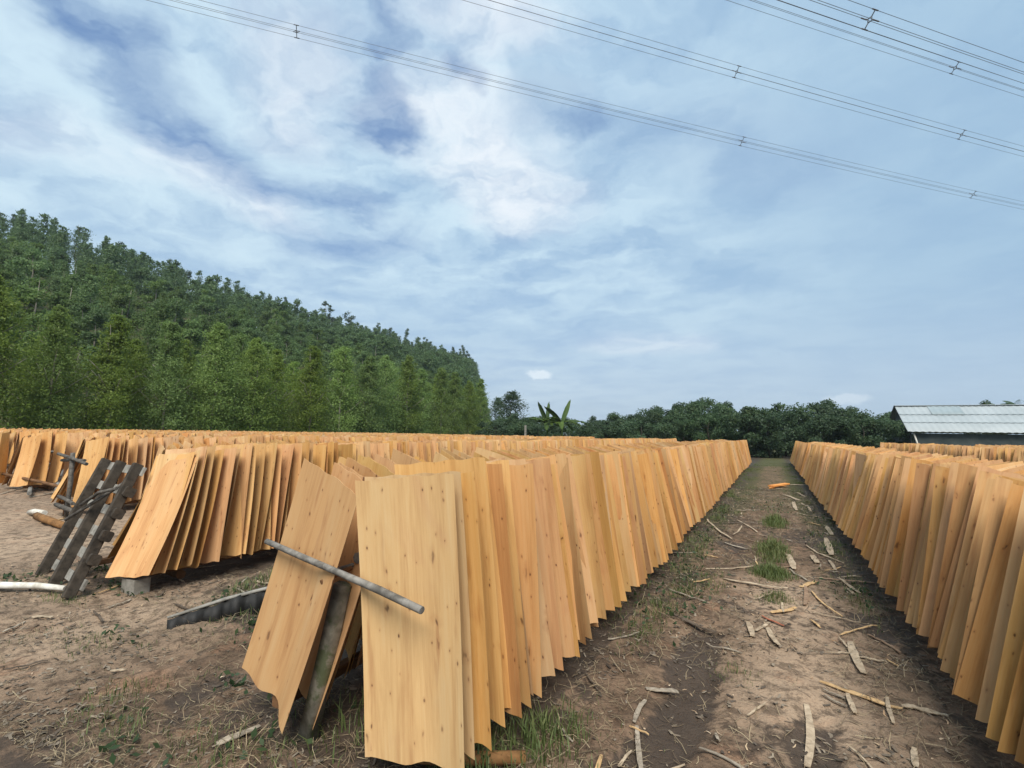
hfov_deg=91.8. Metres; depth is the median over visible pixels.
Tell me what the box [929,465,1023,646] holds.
veneer sheet
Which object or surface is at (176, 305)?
hill tree
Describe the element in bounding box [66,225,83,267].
ridge tree
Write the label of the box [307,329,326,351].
hill tree
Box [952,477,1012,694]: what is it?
veneer sheet
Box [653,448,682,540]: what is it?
veneer sheet
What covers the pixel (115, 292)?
hill tree
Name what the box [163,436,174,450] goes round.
veneer sheet
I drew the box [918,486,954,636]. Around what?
veneer sheet
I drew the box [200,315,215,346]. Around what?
hill tree
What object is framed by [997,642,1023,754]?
veneer sheet
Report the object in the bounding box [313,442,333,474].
veneer sheet
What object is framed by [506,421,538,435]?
broadleaf tree
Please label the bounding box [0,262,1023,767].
ground
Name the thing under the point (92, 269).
hill tree
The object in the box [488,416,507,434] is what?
broadleaf tree
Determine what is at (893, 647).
wood splinter
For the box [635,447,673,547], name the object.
veneer sheet
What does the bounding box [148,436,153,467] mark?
veneer sheet
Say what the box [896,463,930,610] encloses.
veneer sheet
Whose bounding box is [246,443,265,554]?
veneer sheet
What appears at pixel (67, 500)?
pole
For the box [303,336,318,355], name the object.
hill tree
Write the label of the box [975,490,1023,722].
veneer sheet
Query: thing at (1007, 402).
palm tree
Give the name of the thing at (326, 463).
veneer sheet
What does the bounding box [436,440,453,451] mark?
veneer sheet
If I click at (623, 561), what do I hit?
veneer sheet
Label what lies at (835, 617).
wood splinter
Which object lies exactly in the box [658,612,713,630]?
wood strip
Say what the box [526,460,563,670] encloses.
veneer sheet
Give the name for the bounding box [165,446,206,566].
veneer sheet
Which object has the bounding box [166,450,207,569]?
veneer sheet
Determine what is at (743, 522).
wood strip
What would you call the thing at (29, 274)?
hill tree
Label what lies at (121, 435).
veneer sheet
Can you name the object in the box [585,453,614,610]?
veneer sheet
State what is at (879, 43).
power line
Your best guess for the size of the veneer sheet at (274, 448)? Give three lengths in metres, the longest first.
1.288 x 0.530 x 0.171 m
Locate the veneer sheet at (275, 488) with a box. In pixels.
[270,444,282,547]
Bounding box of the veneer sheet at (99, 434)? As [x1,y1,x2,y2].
[93,432,101,436]
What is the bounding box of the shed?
[890,404,1023,445]
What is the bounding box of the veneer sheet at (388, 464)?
[355,454,395,668]
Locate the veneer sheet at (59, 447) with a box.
[47,432,67,482]
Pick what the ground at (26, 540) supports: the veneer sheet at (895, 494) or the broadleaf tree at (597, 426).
the broadleaf tree at (597, 426)
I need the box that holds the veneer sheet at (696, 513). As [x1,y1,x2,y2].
[676,447,700,521]
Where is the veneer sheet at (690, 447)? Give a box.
[689,446,705,512]
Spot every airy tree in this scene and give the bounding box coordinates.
[486,396,506,429]
[492,390,529,420]
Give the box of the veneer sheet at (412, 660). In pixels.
[355,473,464,767]
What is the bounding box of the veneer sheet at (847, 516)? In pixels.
[841,453,871,530]
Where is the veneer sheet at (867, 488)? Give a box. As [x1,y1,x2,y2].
[853,455,878,537]
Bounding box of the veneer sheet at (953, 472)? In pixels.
[931,462,1023,570]
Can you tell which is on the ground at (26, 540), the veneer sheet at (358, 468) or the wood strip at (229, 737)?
the wood strip at (229, 737)
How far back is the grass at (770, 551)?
3.31 m
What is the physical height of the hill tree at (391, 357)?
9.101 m
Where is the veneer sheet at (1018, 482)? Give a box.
[1002,476,1023,485]
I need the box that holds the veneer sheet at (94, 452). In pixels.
[71,437,108,506]
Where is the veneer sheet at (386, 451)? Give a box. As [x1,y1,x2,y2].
[384,443,389,458]
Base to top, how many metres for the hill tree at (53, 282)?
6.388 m
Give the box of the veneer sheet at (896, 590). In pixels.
[894,463,924,596]
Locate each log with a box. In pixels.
[0,582,65,590]
[27,509,47,514]
[32,512,63,528]
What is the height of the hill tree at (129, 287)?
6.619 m
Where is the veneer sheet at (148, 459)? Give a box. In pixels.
[138,437,152,501]
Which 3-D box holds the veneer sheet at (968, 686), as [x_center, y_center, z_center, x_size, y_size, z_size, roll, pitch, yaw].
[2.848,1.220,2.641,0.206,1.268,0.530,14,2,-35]
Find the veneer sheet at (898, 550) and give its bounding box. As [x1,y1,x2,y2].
[885,458,932,597]
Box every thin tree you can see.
[318,301,334,319]
[342,311,355,324]
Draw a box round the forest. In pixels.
[0,208,491,421]
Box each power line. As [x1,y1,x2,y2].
[147,0,1023,209]
[463,0,1023,156]
[727,0,1023,96]
[779,0,1023,83]
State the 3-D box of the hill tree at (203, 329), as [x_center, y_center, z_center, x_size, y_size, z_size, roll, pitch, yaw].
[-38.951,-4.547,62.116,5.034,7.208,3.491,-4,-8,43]
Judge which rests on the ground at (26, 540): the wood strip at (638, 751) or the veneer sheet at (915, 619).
the wood strip at (638, 751)
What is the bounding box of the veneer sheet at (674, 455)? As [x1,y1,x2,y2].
[670,449,692,526]
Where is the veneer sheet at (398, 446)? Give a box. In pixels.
[397,443,400,451]
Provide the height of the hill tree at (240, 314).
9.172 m
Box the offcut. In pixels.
[768,483,789,486]
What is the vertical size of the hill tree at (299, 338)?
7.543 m
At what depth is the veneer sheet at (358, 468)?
2.94 m
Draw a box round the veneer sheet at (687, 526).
[666,449,690,530]
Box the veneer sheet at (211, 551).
[200,447,236,563]
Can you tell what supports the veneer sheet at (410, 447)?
on the drying rack at (180, 573)
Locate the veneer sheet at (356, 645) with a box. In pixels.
[349,456,380,673]
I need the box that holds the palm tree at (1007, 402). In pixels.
[1003,399,1019,403]
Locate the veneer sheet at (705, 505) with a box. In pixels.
[688,446,707,511]
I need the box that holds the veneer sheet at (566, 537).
[526,454,579,639]
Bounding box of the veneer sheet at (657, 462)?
[654,453,676,542]
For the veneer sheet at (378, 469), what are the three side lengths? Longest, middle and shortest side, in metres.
1.284 x 0.530 x 0.171 m
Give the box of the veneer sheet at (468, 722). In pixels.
[365,471,474,759]
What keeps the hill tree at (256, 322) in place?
on the ground at (26, 540)
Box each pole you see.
[1,473,57,486]
[27,486,32,494]
[53,502,82,513]
[54,469,63,490]
[56,495,74,504]
[264,539,424,613]
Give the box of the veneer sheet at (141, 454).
[131,437,147,500]
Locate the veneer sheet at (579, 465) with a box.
[571,454,606,619]
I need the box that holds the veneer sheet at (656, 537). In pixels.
[637,452,662,564]
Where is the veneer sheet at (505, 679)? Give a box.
[485,461,510,707]
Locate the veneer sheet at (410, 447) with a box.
[409,442,411,455]
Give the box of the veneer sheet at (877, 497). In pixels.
[860,458,888,554]
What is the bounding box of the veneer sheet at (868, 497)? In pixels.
[853,454,882,543]
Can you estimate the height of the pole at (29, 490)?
0.109 m
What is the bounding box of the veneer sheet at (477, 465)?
[394,457,504,726]
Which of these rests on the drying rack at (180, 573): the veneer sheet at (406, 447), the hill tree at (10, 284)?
the veneer sheet at (406, 447)
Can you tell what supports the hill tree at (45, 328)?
on the ground at (26, 540)
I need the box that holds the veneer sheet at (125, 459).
[115,435,128,484]
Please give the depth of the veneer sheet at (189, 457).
5.41 m
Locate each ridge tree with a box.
[7,214,15,233]
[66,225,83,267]
[180,269,192,279]
[402,328,408,341]
[458,345,465,357]
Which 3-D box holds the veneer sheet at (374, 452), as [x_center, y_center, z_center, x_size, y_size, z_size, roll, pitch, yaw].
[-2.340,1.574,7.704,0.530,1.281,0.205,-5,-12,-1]
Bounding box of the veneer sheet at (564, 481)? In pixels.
[559,458,585,644]
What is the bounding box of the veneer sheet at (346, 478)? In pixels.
[298,462,361,727]
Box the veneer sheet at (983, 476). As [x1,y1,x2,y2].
[937,471,1023,652]
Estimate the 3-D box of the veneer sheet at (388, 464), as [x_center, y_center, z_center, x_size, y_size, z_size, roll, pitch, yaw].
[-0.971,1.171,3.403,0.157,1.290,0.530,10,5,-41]
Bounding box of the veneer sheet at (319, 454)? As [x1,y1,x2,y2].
[313,444,326,470]
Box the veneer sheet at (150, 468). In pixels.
[136,436,155,500]
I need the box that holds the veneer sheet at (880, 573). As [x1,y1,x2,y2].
[877,510,894,583]
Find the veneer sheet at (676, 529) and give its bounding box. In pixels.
[655,450,681,542]
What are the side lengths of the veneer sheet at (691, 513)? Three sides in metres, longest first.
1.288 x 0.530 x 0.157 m
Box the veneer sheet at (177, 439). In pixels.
[175,435,178,443]
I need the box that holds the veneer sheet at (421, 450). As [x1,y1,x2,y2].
[416,442,423,459]
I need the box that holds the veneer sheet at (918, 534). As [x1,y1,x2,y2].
[903,464,932,610]
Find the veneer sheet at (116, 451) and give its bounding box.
[105,437,121,503]
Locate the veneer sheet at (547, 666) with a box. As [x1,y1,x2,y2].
[509,458,554,676]
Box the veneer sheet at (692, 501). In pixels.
[685,476,694,506]
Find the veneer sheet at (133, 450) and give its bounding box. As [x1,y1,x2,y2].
[125,436,138,502]
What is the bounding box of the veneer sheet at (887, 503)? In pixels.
[868,458,900,568]
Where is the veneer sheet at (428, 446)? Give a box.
[426,443,431,461]
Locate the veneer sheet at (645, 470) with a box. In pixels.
[637,453,666,561]
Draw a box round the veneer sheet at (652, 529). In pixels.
[618,448,660,563]
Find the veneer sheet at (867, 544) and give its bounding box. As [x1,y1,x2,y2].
[863,525,874,556]
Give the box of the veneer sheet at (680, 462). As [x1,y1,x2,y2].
[675,448,696,522]
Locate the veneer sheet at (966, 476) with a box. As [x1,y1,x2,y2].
[927,463,1023,647]
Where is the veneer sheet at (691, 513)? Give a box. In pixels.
[671,447,694,524]
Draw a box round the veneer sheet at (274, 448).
[257,442,277,548]
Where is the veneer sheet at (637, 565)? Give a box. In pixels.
[633,537,640,584]
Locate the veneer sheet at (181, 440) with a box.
[179,436,183,444]
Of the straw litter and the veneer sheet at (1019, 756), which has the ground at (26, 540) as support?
the straw litter
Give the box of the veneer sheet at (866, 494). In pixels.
[852,457,877,545]
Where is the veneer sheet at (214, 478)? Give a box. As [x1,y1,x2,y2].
[177,449,224,568]
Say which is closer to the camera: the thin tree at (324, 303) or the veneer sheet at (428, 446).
the veneer sheet at (428, 446)
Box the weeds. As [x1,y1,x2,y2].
[0,499,882,767]
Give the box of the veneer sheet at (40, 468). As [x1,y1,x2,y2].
[28,431,51,484]
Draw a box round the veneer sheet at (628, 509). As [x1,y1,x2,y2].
[620,455,639,586]
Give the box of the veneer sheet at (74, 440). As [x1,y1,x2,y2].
[63,432,88,476]
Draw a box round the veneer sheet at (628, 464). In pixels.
[620,453,647,578]
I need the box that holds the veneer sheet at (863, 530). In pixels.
[855,453,895,548]
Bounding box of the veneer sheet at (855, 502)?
[843,454,870,534]
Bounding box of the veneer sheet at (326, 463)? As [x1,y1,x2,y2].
[314,443,327,472]
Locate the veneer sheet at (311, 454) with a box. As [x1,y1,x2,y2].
[309,443,312,463]
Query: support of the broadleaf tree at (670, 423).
on the ground at (26, 540)
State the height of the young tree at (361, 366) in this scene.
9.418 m
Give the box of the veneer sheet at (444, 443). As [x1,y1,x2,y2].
[442,441,447,449]
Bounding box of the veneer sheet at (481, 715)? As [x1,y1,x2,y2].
[461,471,491,750]
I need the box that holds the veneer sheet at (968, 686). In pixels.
[953,483,1023,704]
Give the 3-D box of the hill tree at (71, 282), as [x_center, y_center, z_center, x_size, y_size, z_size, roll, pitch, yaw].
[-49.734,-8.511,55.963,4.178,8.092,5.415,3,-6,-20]
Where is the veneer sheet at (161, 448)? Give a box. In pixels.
[141,444,164,497]
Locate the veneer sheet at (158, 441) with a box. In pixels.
[153,437,163,462]
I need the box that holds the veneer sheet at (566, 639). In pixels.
[526,458,574,657]
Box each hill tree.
[0,237,11,263]
[0,246,27,279]
[0,268,21,316]
[0,269,23,295]
[0,292,25,343]
[0,331,38,426]
[1,235,23,266]
[1,280,26,342]
[2,246,53,335]
[6,265,31,315]
[8,277,53,334]
[9,257,44,316]
[9,331,42,371]
[13,241,43,258]
[18,311,73,373]
[25,251,53,288]
[29,242,46,277]
[39,285,86,321]
[41,256,62,292]
[45,260,71,295]
[46,270,62,294]
[47,273,86,313]
[53,268,105,316]
[62,345,104,428]
[66,292,84,346]
[67,302,104,374]
[69,260,87,274]
[70,274,110,354]
[75,307,114,390]
[84,264,105,309]
[95,269,122,319]
[102,287,136,316]
[106,286,146,329]
[106,308,134,338]
[116,276,127,288]
[126,279,139,309]
[127,286,138,311]
[129,306,161,363]
[130,303,159,344]
[134,365,161,428]
[135,300,178,376]
[139,279,168,304]
[145,299,163,320]
[151,330,195,380]
[161,298,192,331]
[163,291,189,320]
[166,296,193,326]
[175,289,189,317]
[180,318,207,363]
[188,294,214,326]
[190,315,205,348]
[191,319,210,357]
[195,289,215,321]
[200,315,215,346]
[207,312,231,345]
[212,308,227,329]
[213,308,242,344]
[225,305,237,328]
[226,329,247,361]
[227,318,262,339]
[231,308,250,339]
[250,318,259,329]
[257,305,280,331]
[258,326,268,339]
[259,331,269,343]
[263,319,285,333]
[264,308,285,336]
[266,333,290,389]
[270,310,291,337]
[273,319,283,334]
[280,335,300,380]
[283,346,298,383]
[285,340,303,364]
[286,349,306,382]
[294,321,316,345]
[294,331,310,373]
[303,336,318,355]
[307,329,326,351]
[319,344,336,383]
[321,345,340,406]
[342,341,359,375]
[353,342,372,371]
[354,351,367,369]
[369,346,383,361]
[389,354,397,375]
[394,362,402,377]
[427,373,432,382]
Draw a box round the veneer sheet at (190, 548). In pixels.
[180,446,215,565]
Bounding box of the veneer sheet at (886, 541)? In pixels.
[880,505,895,564]
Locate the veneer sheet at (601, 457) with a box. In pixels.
[599,455,612,544]
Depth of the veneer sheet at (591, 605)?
3.82 m
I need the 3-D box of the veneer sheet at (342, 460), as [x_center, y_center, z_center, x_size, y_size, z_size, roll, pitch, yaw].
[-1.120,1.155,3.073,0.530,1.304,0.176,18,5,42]
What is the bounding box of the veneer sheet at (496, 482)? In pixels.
[487,464,521,717]
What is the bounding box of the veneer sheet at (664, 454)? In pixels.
[661,449,683,541]
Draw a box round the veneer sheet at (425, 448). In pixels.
[417,440,426,461]
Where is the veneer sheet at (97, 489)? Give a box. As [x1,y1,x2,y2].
[72,440,108,506]
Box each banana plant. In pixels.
[524,402,566,435]
[539,400,587,435]
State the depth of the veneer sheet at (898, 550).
4.64 m
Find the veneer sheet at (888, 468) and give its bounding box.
[867,457,892,543]
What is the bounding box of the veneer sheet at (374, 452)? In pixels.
[371,444,376,459]
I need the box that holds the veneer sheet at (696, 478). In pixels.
[689,448,705,515]
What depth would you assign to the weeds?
4.23 m
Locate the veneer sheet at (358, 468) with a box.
[326,457,379,700]
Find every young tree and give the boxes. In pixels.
[0,275,75,428]
[0,343,95,428]
[0,347,34,425]
[2,304,88,428]
[5,307,95,428]
[54,313,165,429]
[71,338,162,429]
[83,360,140,427]
[116,320,222,430]
[147,338,206,430]
[174,322,262,430]
[194,375,223,430]
[199,332,266,430]
[207,337,300,431]
[240,340,292,430]
[253,349,299,431]
[274,361,301,431]
[280,362,346,431]
[281,345,341,431]
[304,346,366,432]
[326,362,365,432]
[326,373,353,430]
[333,356,401,432]
[352,364,375,432]
[354,354,416,432]
[376,361,405,432]
[389,355,423,433]
[393,367,426,432]
[399,368,442,433]
[416,381,442,433]
[422,367,463,433]
[429,374,458,433]
[437,372,473,434]
[454,380,482,434]
[472,378,491,434]
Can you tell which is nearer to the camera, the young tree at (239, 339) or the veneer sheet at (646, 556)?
the veneer sheet at (646, 556)
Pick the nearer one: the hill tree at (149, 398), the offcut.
the offcut
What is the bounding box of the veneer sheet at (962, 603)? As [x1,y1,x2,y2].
[940,478,994,672]
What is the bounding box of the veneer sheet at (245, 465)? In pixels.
[215,443,252,557]
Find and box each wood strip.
[3,660,47,669]
[32,615,53,617]
[216,724,260,745]
[608,631,638,639]
[617,750,632,766]
[633,699,646,722]
[635,725,642,767]
[645,687,678,692]
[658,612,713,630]
[670,589,708,602]
[674,614,716,632]
[705,565,753,568]
[707,519,731,538]
[724,578,787,588]
[726,522,762,523]
[745,621,754,636]
[755,622,770,630]
[761,615,783,625]
[766,627,780,644]
[770,606,796,612]
[786,554,795,568]
[799,581,817,586]
[803,586,808,604]
[804,703,814,767]
[806,545,843,562]
[810,555,819,562]
[811,591,841,615]
[814,577,873,582]
[819,680,902,708]
[823,688,844,698]
[824,538,833,554]
[824,694,847,706]
[825,526,833,534]
[825,651,848,652]
[828,560,836,569]
[837,577,860,592]
[840,625,877,634]
[846,693,856,712]
[847,641,866,673]
[885,696,894,723]
[901,704,948,716]
[910,747,918,767]
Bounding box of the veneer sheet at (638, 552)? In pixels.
[622,456,646,583]
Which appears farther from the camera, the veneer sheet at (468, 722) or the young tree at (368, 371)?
the young tree at (368, 371)
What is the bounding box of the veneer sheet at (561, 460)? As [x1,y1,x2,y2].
[536,453,591,638]
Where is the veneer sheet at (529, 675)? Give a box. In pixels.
[486,458,533,695]
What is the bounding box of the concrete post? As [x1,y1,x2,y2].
[524,425,526,435]
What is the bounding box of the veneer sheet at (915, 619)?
[912,464,949,627]
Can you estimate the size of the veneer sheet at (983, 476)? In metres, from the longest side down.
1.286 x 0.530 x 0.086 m
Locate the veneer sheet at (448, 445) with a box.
[438,441,450,450]
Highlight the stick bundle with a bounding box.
[64,483,120,520]
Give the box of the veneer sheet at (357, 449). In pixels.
[356,445,359,461]
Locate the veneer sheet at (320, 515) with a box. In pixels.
[242,458,355,733]
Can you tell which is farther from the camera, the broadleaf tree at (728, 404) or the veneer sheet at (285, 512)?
the broadleaf tree at (728, 404)
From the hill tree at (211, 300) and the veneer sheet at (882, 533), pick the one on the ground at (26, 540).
the hill tree at (211, 300)
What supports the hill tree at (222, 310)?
on the ground at (26, 540)
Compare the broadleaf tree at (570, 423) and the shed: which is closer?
the shed
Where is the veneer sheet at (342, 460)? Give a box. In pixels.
[338,456,346,464]
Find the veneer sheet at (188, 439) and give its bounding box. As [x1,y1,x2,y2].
[184,437,190,442]
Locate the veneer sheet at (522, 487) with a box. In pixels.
[509,464,541,697]
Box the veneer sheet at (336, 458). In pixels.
[333,442,338,464]
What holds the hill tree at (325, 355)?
on the ground at (26, 540)
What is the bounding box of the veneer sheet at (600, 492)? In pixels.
[571,452,621,606]
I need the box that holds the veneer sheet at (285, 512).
[279,444,291,543]
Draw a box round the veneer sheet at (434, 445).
[426,440,435,458]
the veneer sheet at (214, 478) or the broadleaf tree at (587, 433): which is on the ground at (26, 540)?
the broadleaf tree at (587, 433)
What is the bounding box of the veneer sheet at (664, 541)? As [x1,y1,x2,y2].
[644,452,668,559]
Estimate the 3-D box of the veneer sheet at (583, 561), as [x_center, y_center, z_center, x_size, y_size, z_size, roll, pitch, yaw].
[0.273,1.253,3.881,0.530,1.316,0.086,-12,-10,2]
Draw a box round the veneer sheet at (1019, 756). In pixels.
[1015,717,1023,763]
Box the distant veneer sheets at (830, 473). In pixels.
[0,427,1023,528]
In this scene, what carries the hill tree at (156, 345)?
on the ground at (26, 540)
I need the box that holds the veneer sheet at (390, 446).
[383,441,392,459]
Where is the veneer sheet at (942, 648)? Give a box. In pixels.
[937,473,1023,659]
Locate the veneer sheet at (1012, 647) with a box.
[985,552,1023,740]
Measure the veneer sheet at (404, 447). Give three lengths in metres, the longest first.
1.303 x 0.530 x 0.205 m
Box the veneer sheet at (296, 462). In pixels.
[277,443,301,520]
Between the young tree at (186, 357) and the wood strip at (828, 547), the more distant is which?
the young tree at (186, 357)
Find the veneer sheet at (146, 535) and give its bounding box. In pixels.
[105,457,197,577]
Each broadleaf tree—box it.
[473,420,510,435]
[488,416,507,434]
[506,412,526,434]
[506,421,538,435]
[511,419,542,435]
[512,417,530,425]
[520,422,560,436]
[522,415,542,435]
[537,420,566,435]
[550,424,583,436]
[560,417,579,435]
[569,427,611,438]
[578,420,603,436]
[581,415,603,426]
[583,419,624,436]
[589,419,631,438]
[600,412,628,434]
[610,414,657,437]
[610,419,665,438]
[634,405,667,437]
[636,409,669,438]
[659,413,705,441]
[661,402,689,441]
[666,401,709,439]
[679,413,739,440]
[681,396,722,433]
[697,402,743,438]
[711,406,776,456]
[719,402,741,433]
[732,426,766,454]
[735,407,807,457]
[759,402,817,455]
[790,402,844,440]
[795,414,851,443]
[809,398,845,432]
[820,408,882,444]
[823,414,904,447]
[846,405,879,435]
[858,417,912,446]
[870,411,891,442]
[961,399,993,433]
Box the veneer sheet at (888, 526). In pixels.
[876,517,890,576]
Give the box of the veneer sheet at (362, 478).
[327,462,364,695]
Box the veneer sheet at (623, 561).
[604,453,630,591]
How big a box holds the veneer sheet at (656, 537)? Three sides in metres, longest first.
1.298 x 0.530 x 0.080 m
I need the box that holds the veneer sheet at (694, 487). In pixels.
[669,445,703,517]
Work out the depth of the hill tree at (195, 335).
52.04 m
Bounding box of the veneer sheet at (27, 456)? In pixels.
[9,435,41,486]
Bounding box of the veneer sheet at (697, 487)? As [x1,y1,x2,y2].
[688,447,704,514]
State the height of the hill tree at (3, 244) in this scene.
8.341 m
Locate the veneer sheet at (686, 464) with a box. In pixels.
[675,446,691,486]
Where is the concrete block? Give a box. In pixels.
[121,576,150,595]
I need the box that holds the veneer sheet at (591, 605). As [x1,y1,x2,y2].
[566,454,597,623]
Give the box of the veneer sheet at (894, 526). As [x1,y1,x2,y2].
[879,458,910,587]
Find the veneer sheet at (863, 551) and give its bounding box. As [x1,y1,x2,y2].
[861,454,903,555]
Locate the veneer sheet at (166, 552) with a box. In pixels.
[150,450,200,573]
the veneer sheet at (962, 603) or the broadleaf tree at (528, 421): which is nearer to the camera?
the veneer sheet at (962, 603)
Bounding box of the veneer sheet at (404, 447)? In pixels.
[401,442,405,453]
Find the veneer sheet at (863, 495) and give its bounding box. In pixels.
[850,454,875,538]
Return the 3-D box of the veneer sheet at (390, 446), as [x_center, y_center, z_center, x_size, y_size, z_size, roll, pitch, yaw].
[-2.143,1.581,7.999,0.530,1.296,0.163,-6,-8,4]
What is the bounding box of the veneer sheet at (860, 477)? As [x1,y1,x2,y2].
[853,454,866,501]
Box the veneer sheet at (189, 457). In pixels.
[137,452,194,574]
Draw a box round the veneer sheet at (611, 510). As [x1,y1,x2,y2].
[599,453,624,587]
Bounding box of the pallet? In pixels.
[34,458,146,598]
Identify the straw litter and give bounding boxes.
[0,488,1018,767]
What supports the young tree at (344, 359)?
on the ground at (26, 540)
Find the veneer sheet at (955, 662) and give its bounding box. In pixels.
[950,476,1001,678]
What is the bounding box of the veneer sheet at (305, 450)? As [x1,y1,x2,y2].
[281,442,309,467]
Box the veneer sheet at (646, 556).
[618,451,651,573]
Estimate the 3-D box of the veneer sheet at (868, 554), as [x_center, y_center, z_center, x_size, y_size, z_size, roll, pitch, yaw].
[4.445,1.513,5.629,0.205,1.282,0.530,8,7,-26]
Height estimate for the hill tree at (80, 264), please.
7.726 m
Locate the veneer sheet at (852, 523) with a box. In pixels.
[847,454,873,537]
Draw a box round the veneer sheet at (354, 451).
[353,444,355,460]
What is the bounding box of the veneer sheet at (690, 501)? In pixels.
[683,475,695,522]
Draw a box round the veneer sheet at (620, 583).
[596,451,626,600]
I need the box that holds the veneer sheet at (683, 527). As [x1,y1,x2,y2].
[663,448,686,533]
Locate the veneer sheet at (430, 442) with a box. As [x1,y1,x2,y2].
[426,440,432,461]
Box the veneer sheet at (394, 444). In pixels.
[382,440,396,449]
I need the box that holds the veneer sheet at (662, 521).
[636,449,671,552]
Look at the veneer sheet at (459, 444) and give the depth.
9.92 m
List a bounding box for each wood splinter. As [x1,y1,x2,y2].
[2,621,25,631]
[93,610,102,621]
[110,668,126,671]
[173,603,187,609]
[585,672,600,693]
[595,754,602,767]
[629,725,648,734]
[698,747,743,767]
[708,644,741,652]
[747,702,765,715]
[813,612,857,621]
[849,746,872,767]
[859,656,886,661]
[868,634,900,652]
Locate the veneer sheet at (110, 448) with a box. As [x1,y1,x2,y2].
[98,437,115,490]
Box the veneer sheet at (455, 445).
[453,441,457,449]
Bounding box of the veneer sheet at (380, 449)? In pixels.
[370,443,384,457]
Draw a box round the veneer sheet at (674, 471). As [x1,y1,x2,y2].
[663,446,690,526]
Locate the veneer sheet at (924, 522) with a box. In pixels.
[904,463,939,614]
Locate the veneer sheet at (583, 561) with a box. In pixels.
[572,502,598,626]
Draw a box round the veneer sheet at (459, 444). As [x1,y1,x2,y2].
[457,441,462,452]
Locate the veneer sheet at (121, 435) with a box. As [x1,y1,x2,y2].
[110,433,127,437]
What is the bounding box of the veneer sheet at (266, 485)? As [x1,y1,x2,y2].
[253,444,271,551]
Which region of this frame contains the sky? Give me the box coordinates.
[0,0,1023,434]
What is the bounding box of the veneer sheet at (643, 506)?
[631,451,658,567]
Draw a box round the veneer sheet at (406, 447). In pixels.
[402,441,407,454]
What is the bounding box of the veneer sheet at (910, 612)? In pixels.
[905,504,931,623]
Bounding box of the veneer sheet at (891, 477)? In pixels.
[883,456,900,509]
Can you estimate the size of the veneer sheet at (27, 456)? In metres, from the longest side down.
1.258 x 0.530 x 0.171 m
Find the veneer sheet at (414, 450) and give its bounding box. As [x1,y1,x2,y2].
[412,442,416,457]
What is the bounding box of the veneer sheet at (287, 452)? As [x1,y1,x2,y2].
[275,444,293,542]
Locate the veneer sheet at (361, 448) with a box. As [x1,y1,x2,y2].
[354,441,363,455]
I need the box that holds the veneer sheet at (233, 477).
[222,448,240,540]
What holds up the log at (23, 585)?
on the ground at (26, 540)
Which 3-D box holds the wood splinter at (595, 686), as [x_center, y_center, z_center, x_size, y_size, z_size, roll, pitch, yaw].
[0.526,1.951,3.244,0.015,0.017,0.299,2,-6,-10]
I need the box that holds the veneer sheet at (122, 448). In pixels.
[109,437,125,503]
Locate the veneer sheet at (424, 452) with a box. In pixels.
[423,443,425,460]
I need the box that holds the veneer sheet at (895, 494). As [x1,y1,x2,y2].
[873,456,918,574]
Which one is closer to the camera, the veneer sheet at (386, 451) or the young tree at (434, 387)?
the veneer sheet at (386, 451)
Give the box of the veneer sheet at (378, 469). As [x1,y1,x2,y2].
[344,454,394,677]
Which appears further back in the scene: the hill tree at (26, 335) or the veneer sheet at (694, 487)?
the hill tree at (26, 335)
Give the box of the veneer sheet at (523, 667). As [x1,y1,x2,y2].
[487,460,531,708]
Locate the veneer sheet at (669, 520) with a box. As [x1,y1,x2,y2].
[653,451,677,549]
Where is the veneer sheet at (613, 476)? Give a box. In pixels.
[606,453,639,585]
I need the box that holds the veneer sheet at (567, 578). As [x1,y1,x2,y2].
[551,464,579,656]
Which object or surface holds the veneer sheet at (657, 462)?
on the drying rack at (331, 631)
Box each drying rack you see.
[7,450,65,489]
[59,500,138,504]
[92,548,274,578]
[272,552,525,766]
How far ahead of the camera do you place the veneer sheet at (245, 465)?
5.87 m
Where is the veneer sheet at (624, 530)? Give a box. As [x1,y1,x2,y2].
[599,451,636,586]
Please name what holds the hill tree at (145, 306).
on the ground at (26, 540)
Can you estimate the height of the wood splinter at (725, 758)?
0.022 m
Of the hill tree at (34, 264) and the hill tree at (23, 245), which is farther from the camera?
the hill tree at (23, 245)
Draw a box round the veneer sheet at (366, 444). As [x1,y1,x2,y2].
[339,441,370,457]
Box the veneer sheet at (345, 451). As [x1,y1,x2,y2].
[338,444,352,458]
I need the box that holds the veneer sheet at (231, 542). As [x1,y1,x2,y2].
[216,443,256,555]
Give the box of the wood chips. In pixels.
[11,486,967,767]
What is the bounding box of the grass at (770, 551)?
[0,463,892,767]
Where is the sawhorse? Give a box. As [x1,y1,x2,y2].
[57,452,88,517]
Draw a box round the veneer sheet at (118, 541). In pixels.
[107,445,169,557]
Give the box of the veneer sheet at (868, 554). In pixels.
[864,456,900,560]
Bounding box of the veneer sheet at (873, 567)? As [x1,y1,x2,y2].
[871,456,914,570]
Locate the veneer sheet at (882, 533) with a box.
[873,474,897,563]
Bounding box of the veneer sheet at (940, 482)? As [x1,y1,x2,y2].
[916,466,949,633]
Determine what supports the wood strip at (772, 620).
on the ground at (26, 540)
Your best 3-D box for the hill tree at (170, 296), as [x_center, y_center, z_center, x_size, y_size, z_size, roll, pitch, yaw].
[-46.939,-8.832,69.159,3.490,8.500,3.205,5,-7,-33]
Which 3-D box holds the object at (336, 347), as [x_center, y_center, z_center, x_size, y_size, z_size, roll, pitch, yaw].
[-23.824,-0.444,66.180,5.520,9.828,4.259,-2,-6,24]
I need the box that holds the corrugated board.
[167,587,266,628]
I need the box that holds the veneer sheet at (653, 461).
[650,450,672,552]
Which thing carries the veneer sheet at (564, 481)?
on the drying rack at (331, 631)
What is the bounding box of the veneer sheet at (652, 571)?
[640,508,653,572]
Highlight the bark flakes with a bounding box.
[0,486,986,767]
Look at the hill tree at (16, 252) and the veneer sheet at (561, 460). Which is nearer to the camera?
the veneer sheet at (561, 460)

